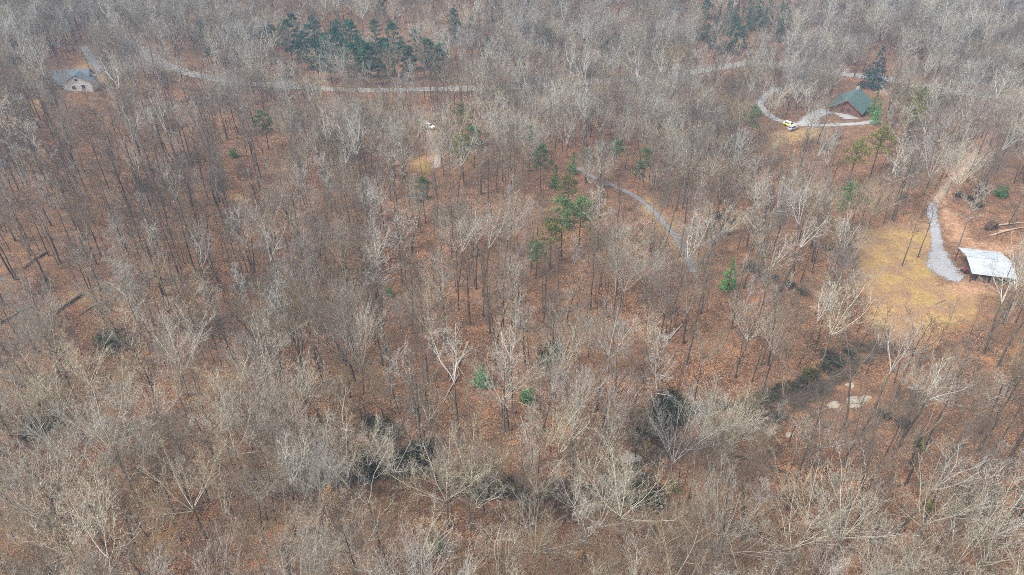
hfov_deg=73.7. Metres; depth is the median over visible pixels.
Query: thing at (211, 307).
young tree
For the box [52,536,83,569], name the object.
young tree
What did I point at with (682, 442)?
young tree
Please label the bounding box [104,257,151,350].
bare tree
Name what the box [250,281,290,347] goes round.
bare tree
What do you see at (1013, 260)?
young tree
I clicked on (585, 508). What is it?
young tree
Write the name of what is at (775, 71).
beech tree
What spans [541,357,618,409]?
bare tree
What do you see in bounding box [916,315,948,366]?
beech tree
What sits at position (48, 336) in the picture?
young tree
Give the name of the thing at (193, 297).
young tree
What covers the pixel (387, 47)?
pine tree
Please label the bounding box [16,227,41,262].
young tree
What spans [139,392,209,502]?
bare tree
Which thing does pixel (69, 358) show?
bare tree
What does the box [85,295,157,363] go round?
bare tree
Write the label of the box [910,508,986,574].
bare tree
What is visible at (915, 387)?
boulder
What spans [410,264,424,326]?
young tree
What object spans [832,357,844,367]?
rhododendron bush
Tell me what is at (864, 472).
bare tree
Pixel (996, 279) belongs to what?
firewood stack
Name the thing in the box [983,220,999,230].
root plate
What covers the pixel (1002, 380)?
young tree
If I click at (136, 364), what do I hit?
young tree
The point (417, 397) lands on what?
bare tree
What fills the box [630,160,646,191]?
pine tree
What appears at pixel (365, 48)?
pine tree
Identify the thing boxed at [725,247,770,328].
bare tree
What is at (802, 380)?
rhododendron bush
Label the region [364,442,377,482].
young tree
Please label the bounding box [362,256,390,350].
bare tree
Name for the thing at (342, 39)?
pine tree
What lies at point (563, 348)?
bare tree
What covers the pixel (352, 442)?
bare tree
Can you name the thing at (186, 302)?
young tree
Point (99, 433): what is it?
bare tree
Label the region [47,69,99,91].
house
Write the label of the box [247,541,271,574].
young tree
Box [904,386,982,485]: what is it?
bare tree
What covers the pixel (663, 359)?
bare tree
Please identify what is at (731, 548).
bare tree
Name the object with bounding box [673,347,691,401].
young tree
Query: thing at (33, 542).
bare tree
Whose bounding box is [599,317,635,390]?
bare tree
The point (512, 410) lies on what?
young tree
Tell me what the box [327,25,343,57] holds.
pine tree
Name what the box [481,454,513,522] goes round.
young tree
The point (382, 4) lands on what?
pine tree
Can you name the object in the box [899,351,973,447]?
bare tree
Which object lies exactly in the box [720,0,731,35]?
cedar tree
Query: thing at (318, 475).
bare tree
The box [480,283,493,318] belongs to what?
young tree
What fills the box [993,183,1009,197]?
holly bush
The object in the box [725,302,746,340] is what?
young tree
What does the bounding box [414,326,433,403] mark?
young tree
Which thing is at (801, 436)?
young tree
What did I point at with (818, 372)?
rhododendron bush
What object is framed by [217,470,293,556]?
bare tree
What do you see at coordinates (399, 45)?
pine tree
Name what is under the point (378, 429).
young tree
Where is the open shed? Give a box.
[954,247,1016,285]
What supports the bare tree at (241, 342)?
on the ground at (920, 280)
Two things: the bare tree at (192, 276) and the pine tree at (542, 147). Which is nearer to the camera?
the bare tree at (192, 276)
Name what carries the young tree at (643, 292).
on the ground at (920, 280)
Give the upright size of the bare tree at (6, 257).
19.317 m
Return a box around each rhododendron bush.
[11,419,41,440]
[21,408,69,434]
[88,326,127,358]
[352,451,383,480]
[354,446,374,466]
[359,412,395,442]
[376,424,402,441]
[390,445,427,474]
[397,441,429,468]
[409,434,439,457]
[462,480,489,501]
[475,467,503,491]
[491,472,523,500]
[532,349,554,366]
[537,341,565,358]
[621,487,648,513]
[624,422,652,447]
[627,406,670,439]
[630,479,663,506]
[637,408,678,443]
[643,490,671,513]
[646,392,677,418]
[650,404,667,418]
[657,387,685,405]
[662,400,687,425]
[665,394,694,417]
[669,411,686,427]
[712,211,723,220]
[740,260,758,272]
[742,401,760,416]
[748,390,773,405]
[762,386,777,402]
[772,386,781,394]
[773,381,787,392]
[783,379,800,392]
[784,278,797,287]
[796,285,809,295]
[796,376,807,383]
[807,367,822,378]
[816,359,831,372]
[818,348,834,360]
[827,354,844,364]
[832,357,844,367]
[841,348,854,356]
[876,408,892,419]
[892,415,910,427]
[952,191,962,198]
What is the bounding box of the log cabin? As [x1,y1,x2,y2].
[827,86,872,116]
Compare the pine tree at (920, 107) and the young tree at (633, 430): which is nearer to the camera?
the young tree at (633, 430)
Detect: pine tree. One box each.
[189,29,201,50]
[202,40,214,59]
[251,110,273,149]
[259,26,272,55]
[268,24,280,48]
[277,19,299,58]
[285,12,299,40]
[288,38,308,63]
[295,30,310,58]
[300,23,313,47]
[302,37,328,79]
[305,15,319,34]
[311,19,323,45]
[313,31,336,68]
[316,36,340,81]
[325,19,343,47]
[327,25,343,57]
[335,48,348,69]
[336,36,352,64]
[341,20,360,62]
[342,42,364,84]
[343,19,356,41]
[352,33,365,59]
[356,39,376,77]
[357,42,380,85]
[367,19,382,43]
[367,42,383,77]
[374,36,395,75]
[376,0,389,15]
[378,42,397,79]
[384,20,404,59]
[394,39,409,66]
[401,45,420,79]
[407,28,421,57]
[409,176,436,223]
[416,37,431,62]
[418,38,441,79]
[427,42,452,82]
[445,101,474,134]
[446,8,460,31]
[449,133,475,182]
[451,20,466,42]
[464,126,483,167]
[468,15,474,35]
[481,38,492,59]
[522,125,537,156]
[528,240,548,278]
[530,143,554,190]
[536,215,569,266]
[542,29,555,50]
[542,195,584,260]
[556,173,579,198]
[563,193,595,247]
[579,147,600,182]
[602,36,614,53]
[610,139,625,166]
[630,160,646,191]
[635,147,658,185]
[701,0,712,14]
[741,104,764,143]
[832,180,867,232]
[842,138,875,182]
[861,124,898,177]
[901,100,929,139]
[906,86,938,130]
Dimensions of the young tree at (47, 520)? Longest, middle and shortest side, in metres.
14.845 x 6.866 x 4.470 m
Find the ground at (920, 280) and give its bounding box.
[0,0,1023,574]
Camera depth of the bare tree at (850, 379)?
125.00 m
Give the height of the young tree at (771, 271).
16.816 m
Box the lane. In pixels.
[576,167,695,271]
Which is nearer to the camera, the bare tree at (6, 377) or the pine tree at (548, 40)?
the bare tree at (6, 377)
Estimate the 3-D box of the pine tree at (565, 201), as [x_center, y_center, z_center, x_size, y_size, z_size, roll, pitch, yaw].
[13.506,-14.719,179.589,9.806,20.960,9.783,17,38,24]
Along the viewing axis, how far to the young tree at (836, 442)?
119.28 m
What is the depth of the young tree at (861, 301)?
154.25 m
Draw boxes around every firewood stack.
[975,276,990,281]
[989,277,1004,282]
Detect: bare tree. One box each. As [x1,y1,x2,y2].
[0,191,49,288]
[0,196,15,280]
[0,227,18,279]
[0,265,22,334]
[0,273,74,353]
[0,286,36,352]
[0,293,62,379]
[0,306,50,392]
[0,326,25,386]
[0,341,28,384]
[0,342,72,411]
[0,351,92,430]
[0,355,23,414]
[0,356,53,413]
[0,366,76,459]
[0,371,59,424]
[0,389,20,470]
[0,401,116,505]
[0,402,90,474]
[0,427,68,550]
[0,437,89,542]
[0,444,12,501]
[0,494,30,574]
[0,503,103,574]
[0,522,80,574]
[3,420,75,512]
[6,288,66,372]
[6,456,155,574]
[7,307,88,380]
[11,275,59,324]
[11,294,79,399]
[11,453,131,548]
[18,358,101,442]
[41,330,116,401]
[42,372,141,473]
[46,448,160,543]
[50,411,163,498]
[59,239,102,313]
[63,169,106,292]
[63,272,122,329]
[63,334,153,440]
[73,378,152,435]
[78,275,156,344]
[79,443,125,513]
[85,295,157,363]
[89,366,194,449]
[91,252,162,332]
[92,401,170,484]
[95,220,141,304]
[95,238,139,300]
[98,306,149,382]
[101,408,152,474]
[104,247,154,325]
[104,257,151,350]
[107,529,184,574]
[109,427,242,539]
[115,389,202,500]
[116,333,171,422]
[125,471,198,540]
[126,430,184,514]
[127,238,178,328]
[134,216,170,309]
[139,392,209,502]
[140,297,215,396]
[141,262,214,329]
[143,303,187,363]
[146,342,196,419]
[147,369,237,464]
[163,295,220,359]
[165,275,191,342]
[172,428,234,513]
[173,371,276,487]
[179,341,232,393]
[182,358,255,424]
[184,397,239,464]
[187,291,246,359]
[188,307,234,366]
[191,339,252,427]
[195,429,301,530]
[197,279,222,342]
[200,379,279,458]
[201,428,297,519]
[202,465,249,534]
[213,351,289,440]
[214,291,259,343]
[214,311,262,372]
[216,330,288,402]
[217,295,305,380]
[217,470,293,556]
[220,287,259,351]
[220,470,325,574]
[232,370,299,469]
[234,352,333,441]
[236,434,352,539]
[241,281,288,358]
[245,418,306,494]
[246,296,290,373]
[246,369,312,462]
[247,266,289,331]
[248,261,274,340]
[249,418,357,497]
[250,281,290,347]
[254,271,305,369]
[256,492,357,573]
[259,306,286,387]
[261,270,289,332]
[261,414,361,514]
[266,409,334,507]
[269,294,320,394]
[271,254,335,382]
[272,276,296,332]
[276,293,327,353]
[278,303,306,376]
[279,283,344,343]
[285,289,323,370]
[287,353,347,421]
[294,407,373,488]
[295,299,388,393]
[295,443,339,493]
[296,282,386,355]
[297,415,349,475]
[299,281,379,397]
[301,376,354,457]
[306,289,355,382]
[315,236,372,360]
[319,361,389,421]
[319,430,394,529]
[322,276,352,354]
[326,269,379,333]
[326,291,372,342]
[330,415,391,490]
[334,349,400,425]
[347,257,383,364]
[351,417,425,491]
[356,416,413,474]
[361,237,400,321]
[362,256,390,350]
[380,335,424,431]
[383,417,502,527]
[386,277,428,382]
[387,496,462,574]
[389,383,454,491]
[392,264,466,356]
[396,250,421,333]
[399,363,453,445]
[400,387,451,438]
[401,343,434,470]
[406,411,467,486]
[416,247,454,309]
[418,413,517,502]
[419,251,455,342]
[427,318,474,447]
[437,462,507,529]
[444,429,507,513]
[453,517,503,574]
[459,348,547,418]
[473,332,522,430]
[473,416,507,497]
[475,240,504,333]
[475,284,504,369]
[482,325,539,390]
[484,256,531,350]
[487,455,552,521]
[492,520,536,574]
[495,311,526,413]
[496,252,531,336]
[502,287,536,365]
[505,418,580,506]
[520,360,611,453]
[521,394,588,462]
[523,301,600,384]
[523,328,585,400]
[530,356,575,410]
[532,396,597,484]
[533,237,561,321]
[537,281,579,340]
[540,286,564,381]
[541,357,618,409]
[542,353,576,432]
[542,449,614,538]
[543,403,635,491]
[554,258,596,326]
[557,433,587,516]
[562,456,656,543]
[563,313,597,372]
[568,428,686,560]
[569,269,589,351]
[572,291,630,411]
[572,302,645,374]
[573,496,657,574]
[587,405,653,474]
[588,361,651,449]
[589,451,660,518]
[597,244,629,316]
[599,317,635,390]
[599,329,649,428]
[600,229,648,329]
[607,391,658,456]
[609,508,667,567]
[618,300,664,353]
[618,485,711,564]
[624,350,670,403]
[639,377,752,491]
[640,495,726,574]
[641,271,671,323]
[642,267,704,342]
[643,326,679,431]
[645,248,678,335]
[649,472,721,557]
[658,216,723,343]
[658,450,737,518]
[665,424,732,498]
[670,209,715,317]
[673,368,747,465]
[675,260,723,313]
[685,246,731,364]
[686,385,769,466]
[689,321,730,401]
[689,384,783,465]
[692,472,781,559]
[695,462,764,543]
[702,382,769,459]
[704,402,775,489]
[713,525,795,574]
[722,288,776,357]
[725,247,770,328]
[728,424,771,540]
[732,311,755,377]
[734,372,784,440]
[738,472,860,571]
[741,424,780,536]
[744,296,795,381]
[757,287,831,342]
[758,441,878,546]
[761,304,807,424]
[762,261,806,365]
[763,316,791,393]
[770,379,829,446]
[774,518,852,574]
[786,425,831,509]
[788,404,861,461]
[794,416,844,503]
[796,370,840,476]
[797,281,844,367]
[801,441,921,563]
[803,268,849,314]
[808,271,886,362]
[808,385,904,538]
[822,320,888,430]
[833,503,971,574]
[842,386,912,465]
[845,261,886,318]
[848,407,891,525]
[858,429,910,544]
[860,311,929,433]
[861,300,904,361]
[864,431,1023,555]
[865,386,923,491]
[891,385,928,460]
[894,290,967,397]
[895,435,991,535]
[897,350,983,423]
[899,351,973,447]
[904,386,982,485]
[907,344,997,465]
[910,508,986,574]
[915,482,1023,574]
[917,438,977,536]
[921,458,1003,553]
[926,333,983,444]
[937,346,996,404]
[946,381,1006,461]
[947,456,1023,566]
[952,370,1017,516]
[959,494,1023,574]
[977,352,1023,452]
[979,253,1023,353]
[979,329,1023,433]
[979,366,1023,472]
[985,377,1023,500]
[996,274,1023,367]
[1001,244,1023,324]
[1002,229,1023,310]
[1004,415,1023,463]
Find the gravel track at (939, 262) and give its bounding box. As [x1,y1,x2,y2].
[925,203,964,282]
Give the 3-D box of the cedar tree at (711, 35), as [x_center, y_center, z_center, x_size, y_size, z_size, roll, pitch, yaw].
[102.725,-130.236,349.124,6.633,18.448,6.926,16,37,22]
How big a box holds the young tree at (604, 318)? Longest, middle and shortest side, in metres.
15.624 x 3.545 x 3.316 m
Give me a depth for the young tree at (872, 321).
149.94 m
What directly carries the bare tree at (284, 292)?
on the ground at (920, 280)
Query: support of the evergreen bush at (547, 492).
on the ground at (920, 280)
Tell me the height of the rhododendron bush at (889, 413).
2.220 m
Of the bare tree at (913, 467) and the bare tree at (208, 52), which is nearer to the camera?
the bare tree at (913, 467)
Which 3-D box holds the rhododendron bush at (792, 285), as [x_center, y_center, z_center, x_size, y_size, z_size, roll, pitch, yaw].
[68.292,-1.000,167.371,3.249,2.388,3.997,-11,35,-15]
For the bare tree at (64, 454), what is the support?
on the ground at (920, 280)
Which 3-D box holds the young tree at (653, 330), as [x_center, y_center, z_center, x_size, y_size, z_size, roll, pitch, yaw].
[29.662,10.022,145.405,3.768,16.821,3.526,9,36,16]
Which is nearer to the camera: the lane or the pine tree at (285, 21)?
the lane
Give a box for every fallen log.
[23,252,46,268]
[54,292,84,313]
[443,373,459,404]
[449,341,468,381]
[724,451,786,473]
[724,475,753,500]
[931,436,945,458]
[990,229,1013,235]
[998,222,1023,225]
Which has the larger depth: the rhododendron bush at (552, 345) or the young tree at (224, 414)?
the rhododendron bush at (552, 345)
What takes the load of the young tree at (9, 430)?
on the ground at (920, 280)
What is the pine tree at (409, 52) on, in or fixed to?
on the ground at (920, 280)
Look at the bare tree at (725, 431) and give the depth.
115.85 m
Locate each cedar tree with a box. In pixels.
[514,54,523,87]
[694,0,710,40]
[706,14,716,48]
[715,4,721,32]
[718,8,738,54]
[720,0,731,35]
[723,0,736,23]
[730,1,739,29]
[734,7,745,38]
[738,19,749,48]
[745,0,754,20]
[748,0,764,29]
[760,7,768,32]
[761,0,773,22]
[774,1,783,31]
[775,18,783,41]
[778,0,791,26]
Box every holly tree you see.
[548,165,561,188]
[567,152,577,173]
[719,257,737,291]
[864,90,879,116]
[869,101,881,124]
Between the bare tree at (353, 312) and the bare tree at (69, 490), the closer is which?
the bare tree at (69, 490)
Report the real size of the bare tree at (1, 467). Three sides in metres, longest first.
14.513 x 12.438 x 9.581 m
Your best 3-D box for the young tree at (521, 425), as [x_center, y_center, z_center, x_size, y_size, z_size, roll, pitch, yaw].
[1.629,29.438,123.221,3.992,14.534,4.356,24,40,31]
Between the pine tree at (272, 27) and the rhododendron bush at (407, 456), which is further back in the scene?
the pine tree at (272, 27)
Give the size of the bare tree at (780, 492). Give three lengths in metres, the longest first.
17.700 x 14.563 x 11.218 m
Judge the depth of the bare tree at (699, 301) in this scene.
136.38 m
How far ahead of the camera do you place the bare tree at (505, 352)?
139.28 m
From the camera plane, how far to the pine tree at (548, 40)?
324.02 m
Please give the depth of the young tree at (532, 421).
121.51 m
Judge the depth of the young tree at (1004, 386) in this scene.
120.73 m
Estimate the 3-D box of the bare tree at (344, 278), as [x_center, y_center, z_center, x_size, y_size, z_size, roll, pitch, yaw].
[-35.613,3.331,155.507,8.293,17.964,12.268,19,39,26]
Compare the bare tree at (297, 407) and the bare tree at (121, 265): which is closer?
the bare tree at (297, 407)
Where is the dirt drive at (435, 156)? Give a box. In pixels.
[423,120,440,167]
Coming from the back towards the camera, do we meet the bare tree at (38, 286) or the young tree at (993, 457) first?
the bare tree at (38, 286)
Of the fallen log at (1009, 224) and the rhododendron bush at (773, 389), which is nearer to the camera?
the rhododendron bush at (773, 389)
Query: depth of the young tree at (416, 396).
126.93 m
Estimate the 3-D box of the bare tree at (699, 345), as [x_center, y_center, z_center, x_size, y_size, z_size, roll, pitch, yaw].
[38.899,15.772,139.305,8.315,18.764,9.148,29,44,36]
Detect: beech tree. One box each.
[66,31,73,51]
[210,213,227,249]
[319,483,349,523]
[505,300,519,327]
[572,273,588,301]
[771,60,782,86]
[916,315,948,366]
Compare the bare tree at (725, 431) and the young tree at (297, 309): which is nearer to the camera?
the bare tree at (725, 431)
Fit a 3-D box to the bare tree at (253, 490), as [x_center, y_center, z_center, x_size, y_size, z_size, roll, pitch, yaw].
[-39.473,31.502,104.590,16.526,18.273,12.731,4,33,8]
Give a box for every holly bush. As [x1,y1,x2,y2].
[228,147,238,158]
[385,286,393,296]
[471,364,490,388]
[519,387,534,403]
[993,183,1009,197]
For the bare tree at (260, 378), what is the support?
on the ground at (920, 280)
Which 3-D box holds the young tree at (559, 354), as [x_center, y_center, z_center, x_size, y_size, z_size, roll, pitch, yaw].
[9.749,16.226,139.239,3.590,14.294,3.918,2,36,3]
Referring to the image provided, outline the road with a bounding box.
[114,39,1021,99]
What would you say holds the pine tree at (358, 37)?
on the ground at (920, 280)
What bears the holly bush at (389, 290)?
on the ground at (920, 280)
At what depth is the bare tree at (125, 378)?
119.67 m
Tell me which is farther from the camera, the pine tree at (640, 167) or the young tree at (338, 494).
the pine tree at (640, 167)
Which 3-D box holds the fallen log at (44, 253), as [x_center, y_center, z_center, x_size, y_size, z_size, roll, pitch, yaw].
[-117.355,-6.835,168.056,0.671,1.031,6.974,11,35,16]
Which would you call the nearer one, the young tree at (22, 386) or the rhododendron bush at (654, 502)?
the rhododendron bush at (654, 502)
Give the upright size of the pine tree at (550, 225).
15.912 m
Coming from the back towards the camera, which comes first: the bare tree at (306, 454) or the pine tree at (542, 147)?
the pine tree at (542, 147)
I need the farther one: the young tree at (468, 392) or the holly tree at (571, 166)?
the holly tree at (571, 166)
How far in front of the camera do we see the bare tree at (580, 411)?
122.63 m
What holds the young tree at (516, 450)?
on the ground at (920, 280)
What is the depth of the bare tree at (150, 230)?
152.86 m
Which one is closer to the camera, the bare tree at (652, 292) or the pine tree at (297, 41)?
the bare tree at (652, 292)
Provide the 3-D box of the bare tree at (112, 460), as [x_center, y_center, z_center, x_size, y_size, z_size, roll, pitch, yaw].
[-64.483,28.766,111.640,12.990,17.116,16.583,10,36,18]
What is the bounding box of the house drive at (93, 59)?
[78,46,102,72]
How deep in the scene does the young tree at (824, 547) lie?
103.66 m
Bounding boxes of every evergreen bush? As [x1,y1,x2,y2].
[428,536,449,555]
[511,482,520,496]
[539,484,553,497]
[664,479,681,495]
[800,363,815,380]
[823,240,834,250]
[842,235,854,249]
[912,438,925,450]
[922,497,939,513]
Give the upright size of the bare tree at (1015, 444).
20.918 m
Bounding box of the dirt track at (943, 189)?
[932,141,978,204]
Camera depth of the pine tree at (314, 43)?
289.47 m
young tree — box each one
[0,275,34,353]
[0,357,23,413]
[0,359,24,391]
[0,391,22,439]
[0,408,24,462]
[0,409,52,499]
[2,335,33,376]
[3,472,46,533]
[7,253,22,288]
[11,375,39,417]
[12,250,38,315]
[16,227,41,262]
[16,360,40,406]
[17,222,48,282]
[19,281,42,330]
[20,367,47,412]
[24,248,46,292]
[34,509,88,565]
[40,268,68,320]
[40,324,60,359]
[41,499,78,568]
[46,481,85,530]
[50,400,87,469]
[51,382,79,420]
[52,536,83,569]
[53,455,85,494]
[54,233,76,281]
[57,375,70,409]
[57,537,94,571]
[67,330,89,377]
[71,248,98,292]
[73,229,98,280]
[78,416,111,457]
[81,323,112,381]
[83,499,141,574]
[85,290,109,329]
[88,451,135,529]
[88,519,111,555]
[94,359,113,392]
[95,415,127,470]
[106,440,141,510]
[108,489,148,536]
[119,538,143,574]
[124,513,158,567]
[124,543,147,573]
[126,349,148,396]
[131,329,152,375]
[135,287,153,348]
[135,318,151,362]
[138,272,171,344]
[141,306,164,349]
[145,336,169,378]
[165,363,200,432]
[165,436,195,486]
[166,454,193,506]
[168,515,214,573]
[174,347,207,419]
[175,286,202,335]
[176,329,199,391]
[178,308,202,367]
[181,275,217,349]
[185,296,214,363]
[186,321,214,376]
[193,254,214,314]
[199,433,234,499]
[206,248,232,316]
[206,289,228,341]
[209,313,238,361]
[212,392,242,443]
[219,316,233,352]
[227,259,254,338]
[232,270,253,333]
[235,326,252,380]
[240,414,276,522]
[245,297,265,350]
[245,329,265,371]
[246,330,263,397]
[247,454,264,482]
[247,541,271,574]
[261,341,280,406]
[264,333,282,393]
[277,312,300,374]
[277,533,302,573]
[283,287,304,364]
[294,375,310,418]
[299,415,336,510]
[303,375,319,423]
[303,414,329,475]
[305,288,319,315]
[307,351,332,396]
[319,314,332,353]
[324,265,337,323]
[327,349,348,404]
[327,375,350,435]
[328,323,341,363]
[331,349,349,404]
[331,478,353,523]
[344,466,358,507]
[350,379,367,418]
[351,338,369,393]
[357,280,384,333]
[357,350,375,401]
[363,514,395,571]
[364,297,386,344]
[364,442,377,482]
[373,411,386,459]
[377,326,391,364]
[377,344,398,401]
[377,373,404,414]
[379,365,399,432]
[379,445,395,491]
[382,293,397,352]
[392,294,405,354]
[403,378,425,436]
[410,261,426,332]
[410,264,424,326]
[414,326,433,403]
[417,372,435,421]
[420,312,444,386]
[423,352,441,399]
[427,489,444,536]
[429,434,453,486]
[430,447,465,530]
[431,287,444,332]
[436,328,455,379]
[452,433,474,493]
[456,462,478,513]
[457,395,479,443]
[460,495,476,556]
[463,377,473,414]
[466,403,492,469]
[473,519,496,563]
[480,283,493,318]
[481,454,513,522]
[483,427,514,499]
[488,283,506,335]
[502,308,515,348]
[502,406,527,439]
[507,499,535,529]
[509,311,524,378]
[512,421,534,473]
[512,447,533,526]
[515,270,529,328]
[517,301,538,361]
[517,464,535,492]
[521,402,542,465]
[526,364,546,415]
[533,428,548,471]
[536,316,561,350]
[538,454,559,518]
[544,288,561,341]
[545,291,565,344]
[552,341,567,384]
[555,336,561,366]
[557,287,576,353]
[566,509,597,561]
[571,491,601,573]
[574,432,595,457]
[578,279,593,356]
[584,429,610,475]
[589,266,611,330]
[594,474,606,519]
[597,303,609,351]
[598,295,610,343]
[608,410,626,451]
[613,302,619,346]
[614,517,637,565]
[617,262,631,307]
[620,403,643,482]
[622,352,641,426]
[637,281,650,313]
[637,436,656,483]
[639,286,649,323]
[639,545,657,572]
[645,301,660,363]
[655,347,668,381]
[659,298,675,332]
[666,358,689,437]
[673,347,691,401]
[673,421,695,475]
[675,288,687,326]
[678,421,707,505]
[686,257,700,320]
[699,373,717,404]
[700,536,720,571]
[701,287,712,319]
[701,429,737,477]
[702,399,723,453]
[706,431,738,518]
[709,326,730,379]
[710,396,732,459]
[717,443,743,541]
[717,518,745,559]
[720,434,736,477]
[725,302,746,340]
[729,449,764,509]
[735,273,757,336]
[736,255,750,301]
[739,314,760,363]
[740,471,774,545]
[745,423,769,481]
[756,271,770,313]
[759,259,780,317]
[761,301,786,365]
[763,501,785,541]
[765,282,780,331]
[767,399,787,458]
[778,545,813,574]
[783,273,794,298]
[783,411,818,482]
[793,280,808,334]
[793,319,810,345]
[795,439,820,500]
[810,472,843,536]
[815,280,843,350]
[816,506,840,557]
[816,530,835,571]
[824,412,848,472]
[826,473,845,513]
[828,511,851,552]
[830,328,845,359]
[841,269,863,311]
[841,302,854,327]
[854,376,872,438]
[854,493,879,534]
[855,436,877,469]
[856,298,870,331]
[860,302,885,347]
[865,305,893,373]
[869,479,897,558]
[871,327,897,365]
[890,356,917,408]
[891,425,921,476]
[892,390,928,447]
[893,328,918,382]
[902,354,925,396]
[906,391,932,426]
[918,321,937,369]
[932,338,951,369]
[934,419,986,479]
[935,299,960,350]
[935,549,955,573]
[959,366,1010,446]
[966,361,986,389]
[968,294,987,339]
[968,437,1015,504]
[968,493,1002,535]
[976,380,1013,433]
[977,514,1023,573]
[979,307,1006,347]
[986,286,1022,340]
[991,302,1017,343]
[991,371,1022,419]
[993,448,1023,504]
[1000,234,1023,293]
[1005,327,1023,397]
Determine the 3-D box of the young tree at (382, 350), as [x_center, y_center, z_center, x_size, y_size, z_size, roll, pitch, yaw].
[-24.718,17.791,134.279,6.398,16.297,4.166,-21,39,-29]
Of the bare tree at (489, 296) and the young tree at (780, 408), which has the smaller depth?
the young tree at (780, 408)
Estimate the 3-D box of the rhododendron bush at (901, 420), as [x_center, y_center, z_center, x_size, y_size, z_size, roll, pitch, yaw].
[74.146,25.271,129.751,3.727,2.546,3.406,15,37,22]
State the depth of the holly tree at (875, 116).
255.34 m
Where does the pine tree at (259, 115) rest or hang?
on the ground at (920, 280)
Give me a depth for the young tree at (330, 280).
152.27 m
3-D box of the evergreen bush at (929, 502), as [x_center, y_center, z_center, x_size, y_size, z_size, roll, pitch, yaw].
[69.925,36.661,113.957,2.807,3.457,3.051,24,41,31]
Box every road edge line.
[132,49,1022,101]
[163,60,1007,95]
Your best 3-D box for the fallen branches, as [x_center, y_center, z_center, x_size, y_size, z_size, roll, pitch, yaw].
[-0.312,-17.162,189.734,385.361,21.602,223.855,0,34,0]
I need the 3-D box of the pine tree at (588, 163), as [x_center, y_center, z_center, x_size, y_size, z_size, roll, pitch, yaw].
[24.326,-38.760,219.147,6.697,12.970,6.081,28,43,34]
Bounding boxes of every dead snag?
[396,511,407,560]
[614,261,621,320]
[803,452,822,487]
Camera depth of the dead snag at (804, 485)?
119.68 m
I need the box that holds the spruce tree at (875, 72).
[855,46,889,90]
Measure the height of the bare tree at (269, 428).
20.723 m
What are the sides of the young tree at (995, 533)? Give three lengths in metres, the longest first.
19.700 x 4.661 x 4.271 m
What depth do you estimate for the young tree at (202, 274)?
155.42 m
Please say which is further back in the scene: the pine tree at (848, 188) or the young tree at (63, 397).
the pine tree at (848, 188)
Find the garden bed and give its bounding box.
[934,299,954,309]
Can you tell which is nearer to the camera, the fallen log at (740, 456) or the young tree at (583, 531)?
the young tree at (583, 531)
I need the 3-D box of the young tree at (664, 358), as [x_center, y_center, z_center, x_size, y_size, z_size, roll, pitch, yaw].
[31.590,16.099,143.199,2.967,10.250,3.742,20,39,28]
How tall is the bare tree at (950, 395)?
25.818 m
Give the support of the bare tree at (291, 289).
on the ground at (920, 280)
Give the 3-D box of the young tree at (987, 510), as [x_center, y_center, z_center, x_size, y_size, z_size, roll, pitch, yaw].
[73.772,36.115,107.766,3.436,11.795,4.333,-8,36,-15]
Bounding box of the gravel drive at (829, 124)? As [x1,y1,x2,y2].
[757,87,876,126]
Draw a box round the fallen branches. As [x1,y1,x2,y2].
[0,84,1023,574]
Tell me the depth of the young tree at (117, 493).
104.30 m
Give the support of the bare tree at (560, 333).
on the ground at (920, 280)
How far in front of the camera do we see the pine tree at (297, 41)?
302.08 m
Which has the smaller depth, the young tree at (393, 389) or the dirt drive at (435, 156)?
the young tree at (393, 389)
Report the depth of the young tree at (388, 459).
114.48 m
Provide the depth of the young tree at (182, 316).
136.47 m
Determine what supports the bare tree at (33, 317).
on the ground at (920, 280)
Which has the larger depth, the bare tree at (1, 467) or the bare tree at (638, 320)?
the bare tree at (638, 320)
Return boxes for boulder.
[619,452,641,462]
[826,401,839,407]
[847,396,868,407]
[907,384,923,389]
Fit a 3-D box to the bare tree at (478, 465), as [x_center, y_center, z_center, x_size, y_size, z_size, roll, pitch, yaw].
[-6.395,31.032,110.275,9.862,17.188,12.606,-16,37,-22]
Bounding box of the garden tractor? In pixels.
[960,267,969,273]
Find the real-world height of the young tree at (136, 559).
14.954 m
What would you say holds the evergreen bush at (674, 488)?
on the ground at (920, 280)
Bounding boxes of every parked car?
[783,120,795,125]
[787,125,798,130]
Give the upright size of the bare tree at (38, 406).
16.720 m
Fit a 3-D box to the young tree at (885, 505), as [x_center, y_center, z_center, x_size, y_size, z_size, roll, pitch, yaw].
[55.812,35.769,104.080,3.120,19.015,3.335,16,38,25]
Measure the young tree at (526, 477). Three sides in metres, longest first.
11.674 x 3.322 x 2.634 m
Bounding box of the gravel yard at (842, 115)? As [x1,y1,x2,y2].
[798,109,858,124]
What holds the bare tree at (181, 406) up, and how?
on the ground at (920, 280)
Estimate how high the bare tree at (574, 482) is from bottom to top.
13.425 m

